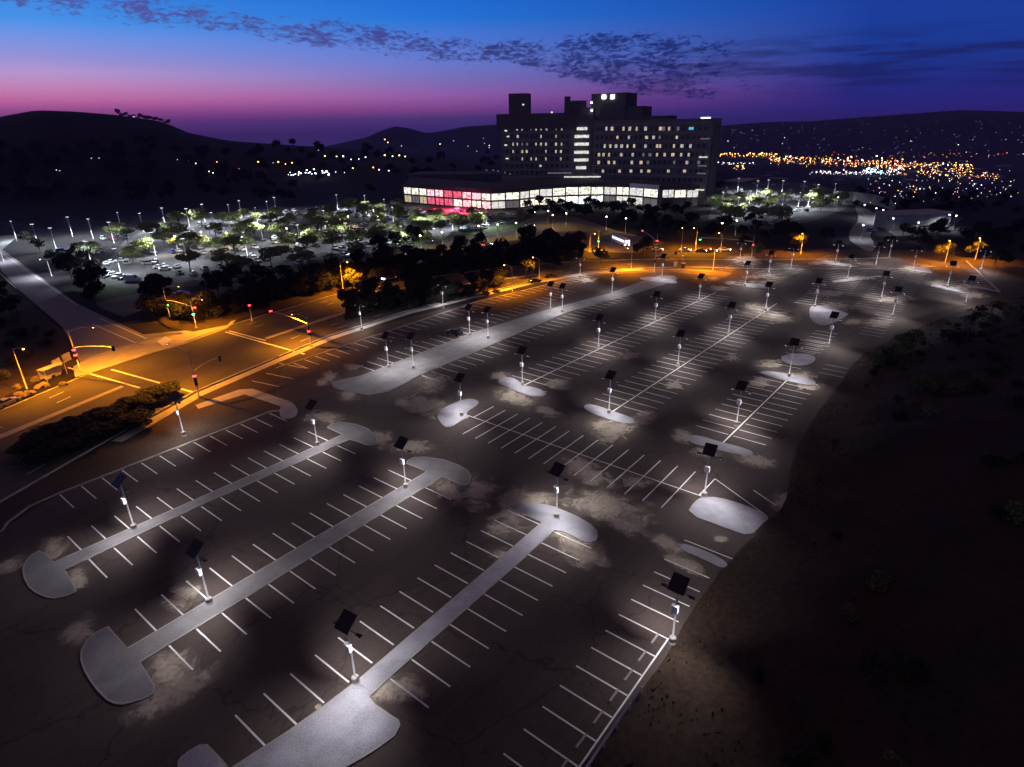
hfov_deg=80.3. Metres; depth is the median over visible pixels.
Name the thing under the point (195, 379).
traffic signal
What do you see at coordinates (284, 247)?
tree
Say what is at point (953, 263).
solar lamp post
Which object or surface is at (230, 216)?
tree
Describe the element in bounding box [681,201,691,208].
tree
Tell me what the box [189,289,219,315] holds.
tree
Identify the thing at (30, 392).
boulder
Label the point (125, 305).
frontage road
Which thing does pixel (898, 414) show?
shrub
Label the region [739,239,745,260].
solar lamp post
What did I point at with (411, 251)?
tree
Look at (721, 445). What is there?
gravel island
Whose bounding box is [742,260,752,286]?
solar lamp post
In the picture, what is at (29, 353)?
shrub
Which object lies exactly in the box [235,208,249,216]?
tree
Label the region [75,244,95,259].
tree
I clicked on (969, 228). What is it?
tree
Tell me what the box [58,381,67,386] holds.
boulder
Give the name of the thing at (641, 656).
wheel stop
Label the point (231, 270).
tree
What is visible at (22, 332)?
shrub
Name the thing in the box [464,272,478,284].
tree
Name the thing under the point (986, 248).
solar lamp post
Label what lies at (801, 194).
tree
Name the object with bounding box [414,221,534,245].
grass verge
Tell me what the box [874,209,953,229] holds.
warehouse
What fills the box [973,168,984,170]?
town building
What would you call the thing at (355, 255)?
tree
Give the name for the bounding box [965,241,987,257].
tree
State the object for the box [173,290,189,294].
parked car
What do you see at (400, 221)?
tree
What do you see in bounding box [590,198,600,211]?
tree
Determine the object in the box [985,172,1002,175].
town building
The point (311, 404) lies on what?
solar lamp post
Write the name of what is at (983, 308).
shrub
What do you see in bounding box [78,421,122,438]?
tree
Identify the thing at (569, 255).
tree
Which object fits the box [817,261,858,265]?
gravel island
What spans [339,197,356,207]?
tree
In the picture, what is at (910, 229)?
tree
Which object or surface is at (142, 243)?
tree
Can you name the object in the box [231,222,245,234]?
tree
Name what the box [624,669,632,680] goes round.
wheel stop
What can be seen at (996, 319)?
shrub
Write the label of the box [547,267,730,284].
corner ground
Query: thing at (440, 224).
tree
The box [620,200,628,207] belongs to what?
tree
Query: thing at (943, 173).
town building
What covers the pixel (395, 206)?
tree
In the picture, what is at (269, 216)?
tree
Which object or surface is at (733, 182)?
town building
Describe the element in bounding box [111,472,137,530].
solar lamp post
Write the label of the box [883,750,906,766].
shrub
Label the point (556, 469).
solar lamp post
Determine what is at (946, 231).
tree
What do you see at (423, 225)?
tree
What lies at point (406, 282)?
tree
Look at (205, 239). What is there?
tree
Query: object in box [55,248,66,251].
parked car
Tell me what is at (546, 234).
tree
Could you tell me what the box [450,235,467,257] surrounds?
tree
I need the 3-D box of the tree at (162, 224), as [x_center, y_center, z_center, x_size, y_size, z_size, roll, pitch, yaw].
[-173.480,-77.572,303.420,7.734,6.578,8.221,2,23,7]
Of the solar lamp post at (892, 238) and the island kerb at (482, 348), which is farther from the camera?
the solar lamp post at (892, 238)
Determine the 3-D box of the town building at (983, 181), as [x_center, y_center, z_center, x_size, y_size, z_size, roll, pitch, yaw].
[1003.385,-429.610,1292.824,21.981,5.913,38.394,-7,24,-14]
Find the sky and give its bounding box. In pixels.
[0,0,1023,145]
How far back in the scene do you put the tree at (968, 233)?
245.99 m
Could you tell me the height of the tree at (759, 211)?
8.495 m
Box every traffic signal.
[67,326,114,372]
[162,286,195,318]
[165,343,220,397]
[190,299,203,327]
[269,310,312,346]
[642,230,657,255]
[653,249,676,271]
[699,235,754,257]
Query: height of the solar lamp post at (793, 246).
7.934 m
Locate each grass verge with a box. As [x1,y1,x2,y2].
[91,285,137,301]
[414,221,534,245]
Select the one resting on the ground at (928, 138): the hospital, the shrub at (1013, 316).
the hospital
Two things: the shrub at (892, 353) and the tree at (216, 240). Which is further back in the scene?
the tree at (216, 240)
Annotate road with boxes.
[0,234,186,361]
[0,259,734,502]
[94,213,663,316]
[849,206,876,250]
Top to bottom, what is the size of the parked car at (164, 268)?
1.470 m
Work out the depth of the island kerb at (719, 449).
95.43 m
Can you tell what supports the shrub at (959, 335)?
on the hillside
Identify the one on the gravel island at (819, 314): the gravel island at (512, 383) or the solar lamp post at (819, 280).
the solar lamp post at (819, 280)
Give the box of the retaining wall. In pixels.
[833,191,894,210]
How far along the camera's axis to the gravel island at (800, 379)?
120.70 m
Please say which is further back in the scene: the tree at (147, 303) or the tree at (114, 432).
the tree at (147, 303)
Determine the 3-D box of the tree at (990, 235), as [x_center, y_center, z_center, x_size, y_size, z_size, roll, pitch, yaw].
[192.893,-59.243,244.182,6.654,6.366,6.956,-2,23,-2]
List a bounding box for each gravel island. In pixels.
[24,422,376,596]
[82,457,469,702]
[180,746,224,766]
[234,504,596,766]
[331,276,676,393]
[439,399,477,426]
[499,377,544,395]
[585,404,633,422]
[641,277,675,282]
[682,544,725,565]
[689,436,751,454]
[690,497,766,533]
[743,259,761,263]
[746,283,764,287]
[761,371,814,384]
[782,354,814,364]
[810,306,847,323]
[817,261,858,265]
[833,276,876,281]
[905,267,930,272]
[932,285,964,292]
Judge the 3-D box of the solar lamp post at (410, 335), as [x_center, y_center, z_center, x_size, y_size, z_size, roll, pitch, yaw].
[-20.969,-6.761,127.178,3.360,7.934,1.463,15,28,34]
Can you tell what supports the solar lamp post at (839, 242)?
on the gravel island at (836, 263)
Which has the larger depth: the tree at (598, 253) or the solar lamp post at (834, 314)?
the tree at (598, 253)
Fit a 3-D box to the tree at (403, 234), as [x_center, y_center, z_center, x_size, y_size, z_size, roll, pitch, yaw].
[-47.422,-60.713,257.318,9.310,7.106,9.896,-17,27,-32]
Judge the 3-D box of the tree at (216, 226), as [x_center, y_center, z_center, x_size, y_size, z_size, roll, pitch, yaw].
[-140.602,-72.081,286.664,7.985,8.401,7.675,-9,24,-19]
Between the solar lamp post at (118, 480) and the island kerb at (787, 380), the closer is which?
the solar lamp post at (118, 480)
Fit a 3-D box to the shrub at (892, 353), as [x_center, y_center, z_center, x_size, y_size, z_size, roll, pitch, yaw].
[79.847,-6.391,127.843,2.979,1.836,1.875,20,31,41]
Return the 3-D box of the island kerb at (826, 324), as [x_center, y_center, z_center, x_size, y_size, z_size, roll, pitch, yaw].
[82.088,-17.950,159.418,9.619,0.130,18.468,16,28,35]
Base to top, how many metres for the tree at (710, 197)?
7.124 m
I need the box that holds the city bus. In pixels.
[612,234,629,245]
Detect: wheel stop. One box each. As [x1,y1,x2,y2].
[575,734,586,748]
[593,710,602,724]
[609,689,618,701]
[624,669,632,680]
[637,651,645,661]
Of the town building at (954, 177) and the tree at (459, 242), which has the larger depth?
the town building at (954, 177)
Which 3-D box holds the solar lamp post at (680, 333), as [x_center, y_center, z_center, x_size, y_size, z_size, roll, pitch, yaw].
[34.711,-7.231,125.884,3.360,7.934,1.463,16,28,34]
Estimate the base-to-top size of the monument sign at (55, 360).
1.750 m
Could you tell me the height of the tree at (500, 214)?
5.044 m
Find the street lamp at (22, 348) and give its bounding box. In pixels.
[12,347,27,388]
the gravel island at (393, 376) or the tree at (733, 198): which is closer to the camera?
the gravel island at (393, 376)
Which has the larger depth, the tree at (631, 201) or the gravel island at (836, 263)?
the tree at (631, 201)
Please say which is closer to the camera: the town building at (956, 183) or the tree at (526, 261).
the tree at (526, 261)
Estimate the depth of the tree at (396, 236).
250.31 m
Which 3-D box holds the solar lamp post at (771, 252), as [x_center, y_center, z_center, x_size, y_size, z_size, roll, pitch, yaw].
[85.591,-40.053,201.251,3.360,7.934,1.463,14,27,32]
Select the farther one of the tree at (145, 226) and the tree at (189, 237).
the tree at (145, 226)
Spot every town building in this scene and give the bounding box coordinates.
[725,178,758,186]
[737,172,752,176]
[752,175,765,178]
[766,171,781,174]
[768,177,788,181]
[815,169,829,172]
[830,180,850,183]
[893,175,907,178]
[902,179,916,182]
[907,171,916,174]
[915,182,932,187]
[922,165,935,167]
[936,183,952,187]
[937,172,953,174]
[943,182,960,185]
[947,176,960,179]
[960,177,974,181]
[962,176,982,178]
[967,170,981,173]
[971,180,995,183]
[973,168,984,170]
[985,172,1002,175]
[986,175,1004,177]
[996,165,1011,166]
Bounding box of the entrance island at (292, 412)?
[280,401,297,418]
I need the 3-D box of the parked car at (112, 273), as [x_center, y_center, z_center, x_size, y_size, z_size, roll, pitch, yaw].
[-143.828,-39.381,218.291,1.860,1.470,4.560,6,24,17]
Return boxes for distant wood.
[0,135,498,198]
[715,177,1023,211]
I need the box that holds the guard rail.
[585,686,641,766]
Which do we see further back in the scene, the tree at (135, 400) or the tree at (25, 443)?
the tree at (135, 400)
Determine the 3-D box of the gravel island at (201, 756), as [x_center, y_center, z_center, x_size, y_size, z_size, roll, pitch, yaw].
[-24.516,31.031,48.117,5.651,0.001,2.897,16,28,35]
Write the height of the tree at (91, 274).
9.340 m
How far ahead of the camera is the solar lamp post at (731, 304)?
143.68 m
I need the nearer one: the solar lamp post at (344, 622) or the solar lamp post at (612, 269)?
the solar lamp post at (344, 622)
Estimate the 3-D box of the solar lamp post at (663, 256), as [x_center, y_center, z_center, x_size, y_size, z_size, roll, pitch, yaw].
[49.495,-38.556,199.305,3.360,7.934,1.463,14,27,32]
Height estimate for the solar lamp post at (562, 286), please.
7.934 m
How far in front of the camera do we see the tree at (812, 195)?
357.68 m
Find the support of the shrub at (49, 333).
on the vacant land
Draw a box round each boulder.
[11,384,22,389]
[12,391,22,396]
[19,393,27,398]
[23,390,36,396]
[30,376,40,381]
[33,385,41,390]
[36,381,50,388]
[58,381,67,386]
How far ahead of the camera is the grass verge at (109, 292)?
195.26 m
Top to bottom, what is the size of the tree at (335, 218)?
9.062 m
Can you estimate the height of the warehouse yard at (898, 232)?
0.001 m
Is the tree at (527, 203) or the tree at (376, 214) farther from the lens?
the tree at (527, 203)
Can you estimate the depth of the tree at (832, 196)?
356.09 m
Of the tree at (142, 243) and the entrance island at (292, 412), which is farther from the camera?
the tree at (142, 243)
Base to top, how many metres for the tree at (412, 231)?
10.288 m
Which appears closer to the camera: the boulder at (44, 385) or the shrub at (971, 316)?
the boulder at (44, 385)
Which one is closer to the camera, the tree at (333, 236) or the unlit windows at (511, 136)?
the tree at (333, 236)
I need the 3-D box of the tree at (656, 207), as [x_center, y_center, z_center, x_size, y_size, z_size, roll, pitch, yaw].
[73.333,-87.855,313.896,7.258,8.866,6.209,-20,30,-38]
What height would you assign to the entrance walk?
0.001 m
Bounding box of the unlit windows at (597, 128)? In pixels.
[595,127,706,181]
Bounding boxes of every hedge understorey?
[148,232,586,320]
[344,276,502,319]
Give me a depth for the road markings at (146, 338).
148.20 m
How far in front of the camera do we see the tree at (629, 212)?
305.51 m
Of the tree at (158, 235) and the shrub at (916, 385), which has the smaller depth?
the shrub at (916, 385)
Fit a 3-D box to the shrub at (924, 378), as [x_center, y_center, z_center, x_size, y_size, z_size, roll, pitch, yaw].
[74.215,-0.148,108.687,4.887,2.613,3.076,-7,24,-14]
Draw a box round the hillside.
[585,296,1023,766]
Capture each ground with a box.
[0,110,1023,409]
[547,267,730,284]
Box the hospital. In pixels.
[403,92,721,209]
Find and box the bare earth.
[0,247,1023,529]
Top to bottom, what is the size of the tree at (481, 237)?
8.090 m
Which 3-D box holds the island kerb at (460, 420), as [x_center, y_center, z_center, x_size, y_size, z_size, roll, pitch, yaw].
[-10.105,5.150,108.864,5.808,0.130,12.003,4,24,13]
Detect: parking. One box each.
[100,204,524,288]
[708,181,847,228]
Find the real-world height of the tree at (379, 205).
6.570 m
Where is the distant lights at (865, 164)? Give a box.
[743,153,994,202]
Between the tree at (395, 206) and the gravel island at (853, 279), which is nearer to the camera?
the gravel island at (853, 279)
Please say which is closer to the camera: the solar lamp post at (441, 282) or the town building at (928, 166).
the solar lamp post at (441, 282)
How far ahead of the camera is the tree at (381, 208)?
343.83 m
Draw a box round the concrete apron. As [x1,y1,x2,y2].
[73,320,235,376]
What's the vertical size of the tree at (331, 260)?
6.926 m
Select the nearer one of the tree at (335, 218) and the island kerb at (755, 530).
the island kerb at (755, 530)
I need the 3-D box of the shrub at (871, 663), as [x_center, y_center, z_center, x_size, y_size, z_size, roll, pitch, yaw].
[31.969,24.728,53.115,2.506,1.746,3.097,0,23,3]
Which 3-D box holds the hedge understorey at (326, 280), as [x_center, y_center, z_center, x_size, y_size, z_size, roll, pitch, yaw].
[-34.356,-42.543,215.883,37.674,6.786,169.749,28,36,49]
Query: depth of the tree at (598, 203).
348.64 m
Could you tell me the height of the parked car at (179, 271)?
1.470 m
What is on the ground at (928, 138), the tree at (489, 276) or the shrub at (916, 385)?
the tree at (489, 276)
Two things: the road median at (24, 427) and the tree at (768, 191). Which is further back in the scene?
the tree at (768, 191)
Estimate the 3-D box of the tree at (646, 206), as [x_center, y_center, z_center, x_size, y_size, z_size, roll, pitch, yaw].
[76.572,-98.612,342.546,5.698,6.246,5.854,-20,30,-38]
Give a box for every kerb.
[0,258,1000,531]
[22,422,377,598]
[80,456,470,704]
[178,744,227,766]
[232,503,597,766]
[331,276,677,394]
[438,399,478,427]
[498,377,545,396]
[584,404,634,423]
[680,544,727,566]
[688,435,752,455]
[688,497,767,534]
[761,371,814,385]
[781,353,814,364]
[809,306,847,324]
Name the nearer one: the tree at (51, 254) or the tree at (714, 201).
the tree at (51, 254)
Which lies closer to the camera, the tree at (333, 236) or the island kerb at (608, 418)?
the island kerb at (608, 418)
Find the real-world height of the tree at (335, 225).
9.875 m
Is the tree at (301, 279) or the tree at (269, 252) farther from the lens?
the tree at (269, 252)
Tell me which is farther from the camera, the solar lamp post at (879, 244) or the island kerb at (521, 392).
the solar lamp post at (879, 244)
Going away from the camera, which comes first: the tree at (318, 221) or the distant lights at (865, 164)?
the tree at (318, 221)
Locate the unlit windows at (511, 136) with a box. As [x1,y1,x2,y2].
[505,128,568,174]
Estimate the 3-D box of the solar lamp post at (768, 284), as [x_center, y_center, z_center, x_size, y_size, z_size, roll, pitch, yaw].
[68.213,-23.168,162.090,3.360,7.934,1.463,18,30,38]
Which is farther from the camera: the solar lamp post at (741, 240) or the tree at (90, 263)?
the solar lamp post at (741, 240)
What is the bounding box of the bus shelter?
[36,361,67,381]
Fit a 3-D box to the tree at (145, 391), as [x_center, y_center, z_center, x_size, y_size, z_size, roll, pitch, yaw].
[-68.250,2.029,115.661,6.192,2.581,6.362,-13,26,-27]
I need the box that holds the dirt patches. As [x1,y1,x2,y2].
[0,255,991,721]
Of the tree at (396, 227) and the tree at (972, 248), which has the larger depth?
the tree at (396, 227)
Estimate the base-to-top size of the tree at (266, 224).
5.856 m
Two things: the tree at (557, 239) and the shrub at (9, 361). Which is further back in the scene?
the tree at (557, 239)
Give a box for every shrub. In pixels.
[0,368,10,379]
[3,357,18,365]
[5,326,28,339]
[6,311,22,323]
[16,349,34,358]
[33,336,54,347]
[43,329,55,336]
[746,661,766,681]
[776,749,809,766]
[792,742,817,759]
[816,732,833,751]
[830,530,841,538]
[841,603,859,623]
[860,649,891,682]
[867,353,887,365]
[867,570,890,591]
[868,368,878,374]
[882,348,895,354]
[883,349,898,356]
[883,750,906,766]
[891,394,903,402]
[892,410,910,419]
[894,334,910,343]
[896,340,916,354]
[907,328,924,335]
[910,378,929,392]
[916,375,937,387]
[919,404,938,417]
[927,381,939,391]
[939,331,960,341]
[944,381,966,393]
[948,365,967,373]
[953,332,965,338]
[955,329,977,338]
[961,381,989,395]
[962,313,978,320]
[967,374,993,385]
[975,304,993,312]
[978,321,991,328]
[979,454,1007,464]
[981,314,1000,322]
[984,348,1011,361]
[989,504,1007,517]
[991,300,1003,304]
[995,453,1012,460]
[1003,501,1023,524]
[1005,311,1023,322]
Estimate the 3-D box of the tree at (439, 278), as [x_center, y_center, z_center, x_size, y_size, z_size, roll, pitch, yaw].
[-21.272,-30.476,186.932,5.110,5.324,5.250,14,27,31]
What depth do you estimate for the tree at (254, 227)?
281.30 m
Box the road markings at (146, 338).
[0,253,605,473]
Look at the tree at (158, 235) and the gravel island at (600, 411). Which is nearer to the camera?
the gravel island at (600, 411)
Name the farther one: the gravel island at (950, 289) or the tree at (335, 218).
the tree at (335, 218)
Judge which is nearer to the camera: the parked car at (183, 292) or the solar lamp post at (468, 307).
the solar lamp post at (468, 307)
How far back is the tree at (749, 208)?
319.56 m
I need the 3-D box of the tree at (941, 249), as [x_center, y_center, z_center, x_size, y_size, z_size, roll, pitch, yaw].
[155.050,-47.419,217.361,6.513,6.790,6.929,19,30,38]
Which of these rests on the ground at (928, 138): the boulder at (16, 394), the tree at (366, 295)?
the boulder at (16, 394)
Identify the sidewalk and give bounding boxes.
[112,268,642,441]
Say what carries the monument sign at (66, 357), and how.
on the vacant land
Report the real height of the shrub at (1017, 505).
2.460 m
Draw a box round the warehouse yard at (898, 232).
[884,217,962,235]
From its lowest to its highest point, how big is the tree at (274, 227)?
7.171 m
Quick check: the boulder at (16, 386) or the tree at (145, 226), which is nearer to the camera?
the boulder at (16, 386)
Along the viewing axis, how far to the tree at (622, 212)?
310.80 m
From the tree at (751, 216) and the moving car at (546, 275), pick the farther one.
the tree at (751, 216)
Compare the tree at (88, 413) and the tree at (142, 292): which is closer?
the tree at (88, 413)
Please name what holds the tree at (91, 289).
on the ground at (928, 138)
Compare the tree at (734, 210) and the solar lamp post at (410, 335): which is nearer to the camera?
the solar lamp post at (410, 335)
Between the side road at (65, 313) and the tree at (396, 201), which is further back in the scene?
the tree at (396, 201)
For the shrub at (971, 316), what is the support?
on the hillside
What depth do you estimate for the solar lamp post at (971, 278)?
163.50 m
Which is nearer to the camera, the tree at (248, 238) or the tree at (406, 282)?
the tree at (406, 282)
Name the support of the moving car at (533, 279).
on the road at (236, 353)
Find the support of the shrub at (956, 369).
on the hillside
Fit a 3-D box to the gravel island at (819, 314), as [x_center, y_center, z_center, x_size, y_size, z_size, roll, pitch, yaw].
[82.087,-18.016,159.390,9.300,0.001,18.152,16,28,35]
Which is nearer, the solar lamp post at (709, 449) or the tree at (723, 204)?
the solar lamp post at (709, 449)
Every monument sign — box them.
[51,357,61,365]
[61,352,70,361]
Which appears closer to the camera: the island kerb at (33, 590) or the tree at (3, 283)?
the island kerb at (33, 590)
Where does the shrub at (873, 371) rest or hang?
on the hillside
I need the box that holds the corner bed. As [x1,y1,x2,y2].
[153,285,336,331]
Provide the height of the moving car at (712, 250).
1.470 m
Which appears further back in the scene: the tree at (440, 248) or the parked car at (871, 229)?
the parked car at (871, 229)
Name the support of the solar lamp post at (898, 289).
on the parking lot
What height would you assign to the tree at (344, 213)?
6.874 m
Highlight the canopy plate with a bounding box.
[157,336,171,345]
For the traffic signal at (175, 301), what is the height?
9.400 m
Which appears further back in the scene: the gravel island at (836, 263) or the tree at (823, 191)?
the tree at (823, 191)
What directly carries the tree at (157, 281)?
on the ground at (928, 138)
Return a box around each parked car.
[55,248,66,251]
[105,271,118,276]
[111,273,122,277]
[122,274,141,281]
[142,260,155,264]
[152,264,164,268]
[158,266,171,270]
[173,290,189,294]
[175,270,183,274]
[188,270,196,275]
[200,265,208,270]
[294,260,302,264]
[338,246,346,251]
[340,252,349,256]
[445,328,462,335]
[866,228,877,231]
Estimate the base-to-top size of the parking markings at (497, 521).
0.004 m
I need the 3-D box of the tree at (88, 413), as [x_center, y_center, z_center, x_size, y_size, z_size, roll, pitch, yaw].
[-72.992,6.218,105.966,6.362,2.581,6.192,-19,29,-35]
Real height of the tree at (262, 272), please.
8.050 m
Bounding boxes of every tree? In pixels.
[0,280,7,294]
[0,293,21,315]
[4,440,41,454]
[10,435,53,451]
[11,453,51,466]
[18,231,34,243]
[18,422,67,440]
[29,238,44,251]
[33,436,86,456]
[43,248,57,258]
[47,418,77,434]
[51,252,64,263]
[53,252,82,278]
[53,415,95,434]
[64,427,105,442]
[67,242,77,253]
[71,267,99,287]
[72,278,85,287]
[74,241,100,258]
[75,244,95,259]
[75,409,111,421]
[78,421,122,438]
[79,281,104,305]
[83,258,101,268]
[84,405,123,422]
[92,265,109,280]
[102,221,125,238]
[103,422,129,435]
[105,413,141,429]
[108,399,142,415]
[113,394,156,409]
[115,408,155,424]
[118,227,134,242]
[118,245,141,261]
[130,236,154,254]
[134,294,163,318]
[135,221,160,235]
[135,388,163,397]
[137,279,160,297]
[138,273,172,297]
[138,396,161,405]
[148,380,181,398]
[150,227,173,245]
[158,222,169,233]
[165,222,188,235]
[166,210,186,221]
[166,236,179,248]
[175,231,201,249]
[175,249,200,270]
[188,208,210,225]
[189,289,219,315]
[195,235,211,247]
[199,270,232,294]
[204,222,222,235]
[206,237,226,248]
[209,247,233,268]
[215,212,226,223]
[219,234,246,254]
[221,232,236,238]
[222,264,241,288]
[223,211,241,223]
[224,256,253,273]
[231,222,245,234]
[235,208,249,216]
[237,233,254,246]
[238,218,253,225]
[245,222,264,240]
[248,212,261,221]
[249,263,274,277]
[256,222,268,233]
[258,247,283,269]
[261,213,278,224]
[266,207,283,219]
[267,222,286,235]
[272,245,291,258]
[273,264,293,277]
[275,217,290,225]
[276,232,296,245]
[284,212,296,220]
[286,245,313,264]
[288,270,308,293]
[293,223,307,230]
[296,234,316,249]
[300,228,322,243]
[303,213,314,218]
[305,216,328,231]
[307,207,317,213]
[315,210,334,225]
[320,206,335,210]
[320,230,343,250]
[323,253,342,269]
[324,203,336,215]
[326,221,347,242]
[327,216,349,233]
[336,210,350,218]
[337,288,358,308]
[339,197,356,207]
[343,228,365,241]
[343,268,363,287]
[345,241,364,251]
[349,249,364,260]
[356,203,371,220]
[356,285,377,304]
[362,227,387,245]
[362,276,377,290]
[366,224,385,229]
[367,267,385,277]
[368,214,386,222]
[368,219,389,228]
[368,235,388,247]
[371,203,385,210]
[371,212,384,218]
[372,244,392,264]
[373,206,388,213]
[373,286,396,305]
[381,281,392,290]
[385,285,403,306]
[388,231,401,250]
[389,198,403,204]
[389,207,407,219]
[390,204,403,210]
[390,220,405,226]
[390,232,411,243]
[391,223,406,231]
[397,288,419,309]
[399,244,417,256]
[402,224,423,247]
[404,274,413,288]
[408,209,424,219]
[410,220,432,230]
[411,216,426,221]
[418,230,433,244]
[426,209,447,227]
[426,215,438,227]
[433,221,446,233]
[435,244,446,255]
[436,276,450,290]
[445,281,460,298]
[447,212,460,219]
[449,214,468,229]
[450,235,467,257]
[452,280,465,287]
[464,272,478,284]
[466,206,477,212]
[466,211,485,226]
[470,232,486,244]
[479,269,495,290]
[495,237,509,251]
[495,267,508,279]
[496,212,505,216]
[516,209,525,215]
[516,254,534,276]
[517,224,536,241]
[522,200,533,207]
[523,249,536,258]
[530,205,540,216]
[532,256,545,267]
[535,195,543,204]
[537,228,555,243]
[541,205,548,210]
[546,234,569,260]
[547,200,555,205]
[550,204,561,218]
[556,198,564,206]
[562,250,577,267]
[563,231,571,238]
[565,200,576,214]
[567,230,586,252]
[569,240,586,261]
[574,204,581,212]
[581,205,592,218]
[583,196,591,204]
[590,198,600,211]
[592,246,609,263]
[594,200,604,212]
[609,200,619,216]
[619,209,632,223]
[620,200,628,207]
[623,209,636,224]
[626,197,635,205]
[633,236,654,259]
[636,204,643,212]
[642,209,657,224]
[643,204,652,209]
[648,205,660,215]
[660,202,670,214]
[670,204,683,218]
[674,219,687,233]
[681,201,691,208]
[684,212,692,223]
[688,213,699,224]
[695,227,702,234]
[706,194,717,206]
[709,197,725,210]
[714,189,722,194]
[717,202,732,213]
[717,214,732,232]
[720,193,734,200]
[725,205,745,223]
[727,195,739,203]
[734,191,746,199]
[737,235,750,249]
[738,203,749,208]
[743,213,756,222]
[745,194,760,202]
[745,206,758,213]
[749,242,766,257]
[750,219,762,231]
[751,206,768,219]
[752,197,766,206]
[759,188,774,197]
[759,202,773,209]
[764,195,778,205]
[768,206,777,216]
[771,204,792,219]
[774,219,792,241]
[777,190,793,203]
[787,221,805,233]
[790,188,804,199]
[790,233,809,251]
[797,192,810,202]
[803,192,818,206]
[811,195,833,210]
[814,187,832,195]
[827,193,843,206]
[837,191,849,202]
[883,236,896,249]
[899,223,911,233]
[904,224,919,237]
[913,225,927,236]
[918,235,934,250]
[927,223,942,237]
[933,217,950,236]
[934,242,956,260]
[941,225,950,235]
[958,227,972,240]
[962,229,975,241]
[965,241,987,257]
[972,220,992,240]
[977,225,992,240]
[980,228,999,243]
[988,248,1006,265]
[997,250,1014,266]
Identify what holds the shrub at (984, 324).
on the hillside
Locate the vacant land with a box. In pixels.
[0,279,76,397]
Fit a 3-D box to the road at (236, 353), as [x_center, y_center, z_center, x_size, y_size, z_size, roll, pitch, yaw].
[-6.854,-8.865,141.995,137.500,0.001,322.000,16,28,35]
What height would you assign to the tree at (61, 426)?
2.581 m
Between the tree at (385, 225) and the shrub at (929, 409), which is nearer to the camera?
the shrub at (929, 409)
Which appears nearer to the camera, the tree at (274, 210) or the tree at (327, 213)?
the tree at (327, 213)
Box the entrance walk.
[196,389,286,408]
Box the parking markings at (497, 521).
[59,255,988,766]
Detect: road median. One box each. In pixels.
[0,385,122,439]
[265,274,537,338]
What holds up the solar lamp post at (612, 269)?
on the gravel island at (393, 376)
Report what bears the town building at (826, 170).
on the ground at (928, 138)
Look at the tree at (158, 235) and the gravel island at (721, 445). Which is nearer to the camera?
the gravel island at (721, 445)
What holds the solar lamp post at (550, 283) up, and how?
on the gravel island at (393, 376)
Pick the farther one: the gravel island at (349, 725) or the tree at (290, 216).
the tree at (290, 216)
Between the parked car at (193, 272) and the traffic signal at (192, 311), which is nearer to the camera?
the traffic signal at (192, 311)
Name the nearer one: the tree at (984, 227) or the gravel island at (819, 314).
the gravel island at (819, 314)
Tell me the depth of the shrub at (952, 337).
126.97 m
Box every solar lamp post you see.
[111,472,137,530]
[167,390,185,436]
[184,538,212,604]
[304,399,319,446]
[333,608,361,684]
[354,299,363,330]
[380,331,391,368]
[392,436,411,488]
[405,332,416,368]
[438,280,446,307]
[452,372,467,416]
[463,303,474,335]
[482,306,492,338]
[514,346,528,385]
[545,281,555,309]
[546,461,568,518]
[557,283,566,312]
[577,253,582,277]
[594,314,605,348]
[602,370,619,413]
[609,267,617,293]
[650,291,662,321]
[660,253,666,277]
[661,572,695,644]
[673,329,688,366]
[695,273,705,301]
[697,442,722,497]
[725,301,738,334]
[731,380,751,426]
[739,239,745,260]
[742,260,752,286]
[763,281,774,310]
[767,250,776,274]
[785,338,802,376]
[789,244,797,266]
[812,278,825,306]
[826,311,841,346]
[833,240,843,262]
[846,254,855,279]
[874,242,882,264]
[880,271,892,298]
[888,236,897,257]
[890,286,905,317]
[912,246,920,269]
[946,261,958,287]
[963,275,978,304]
[979,246,991,270]
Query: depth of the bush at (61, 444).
95.57 m
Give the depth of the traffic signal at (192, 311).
156.90 m
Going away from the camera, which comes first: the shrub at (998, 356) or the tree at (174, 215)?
the shrub at (998, 356)
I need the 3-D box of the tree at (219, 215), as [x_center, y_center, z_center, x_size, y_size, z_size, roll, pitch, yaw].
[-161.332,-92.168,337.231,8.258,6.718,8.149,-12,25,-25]
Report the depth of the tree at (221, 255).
224.41 m
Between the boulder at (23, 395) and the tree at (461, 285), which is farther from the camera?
the tree at (461, 285)
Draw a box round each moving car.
[0,396,20,408]
[382,275,395,280]
[527,277,541,282]
[543,273,556,277]
[679,247,690,251]
[694,248,706,251]
[705,248,716,251]
[719,247,730,250]
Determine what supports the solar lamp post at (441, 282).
on the ground at (928, 138)
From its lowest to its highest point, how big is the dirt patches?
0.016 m
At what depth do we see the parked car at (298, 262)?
230.20 m
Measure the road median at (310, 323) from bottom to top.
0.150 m
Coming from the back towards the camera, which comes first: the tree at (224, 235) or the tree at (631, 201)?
the tree at (631, 201)
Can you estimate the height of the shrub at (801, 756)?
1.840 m
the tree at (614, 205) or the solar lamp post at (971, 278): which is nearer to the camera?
the solar lamp post at (971, 278)
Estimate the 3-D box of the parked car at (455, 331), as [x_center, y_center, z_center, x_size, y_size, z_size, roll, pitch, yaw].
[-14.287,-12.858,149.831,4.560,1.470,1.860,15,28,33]
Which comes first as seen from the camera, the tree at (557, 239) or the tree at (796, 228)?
the tree at (557, 239)
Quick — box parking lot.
[0,257,1000,766]
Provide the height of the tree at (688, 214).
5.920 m
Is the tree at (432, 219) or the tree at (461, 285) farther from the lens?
the tree at (432, 219)
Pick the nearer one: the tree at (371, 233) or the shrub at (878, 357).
the shrub at (878, 357)

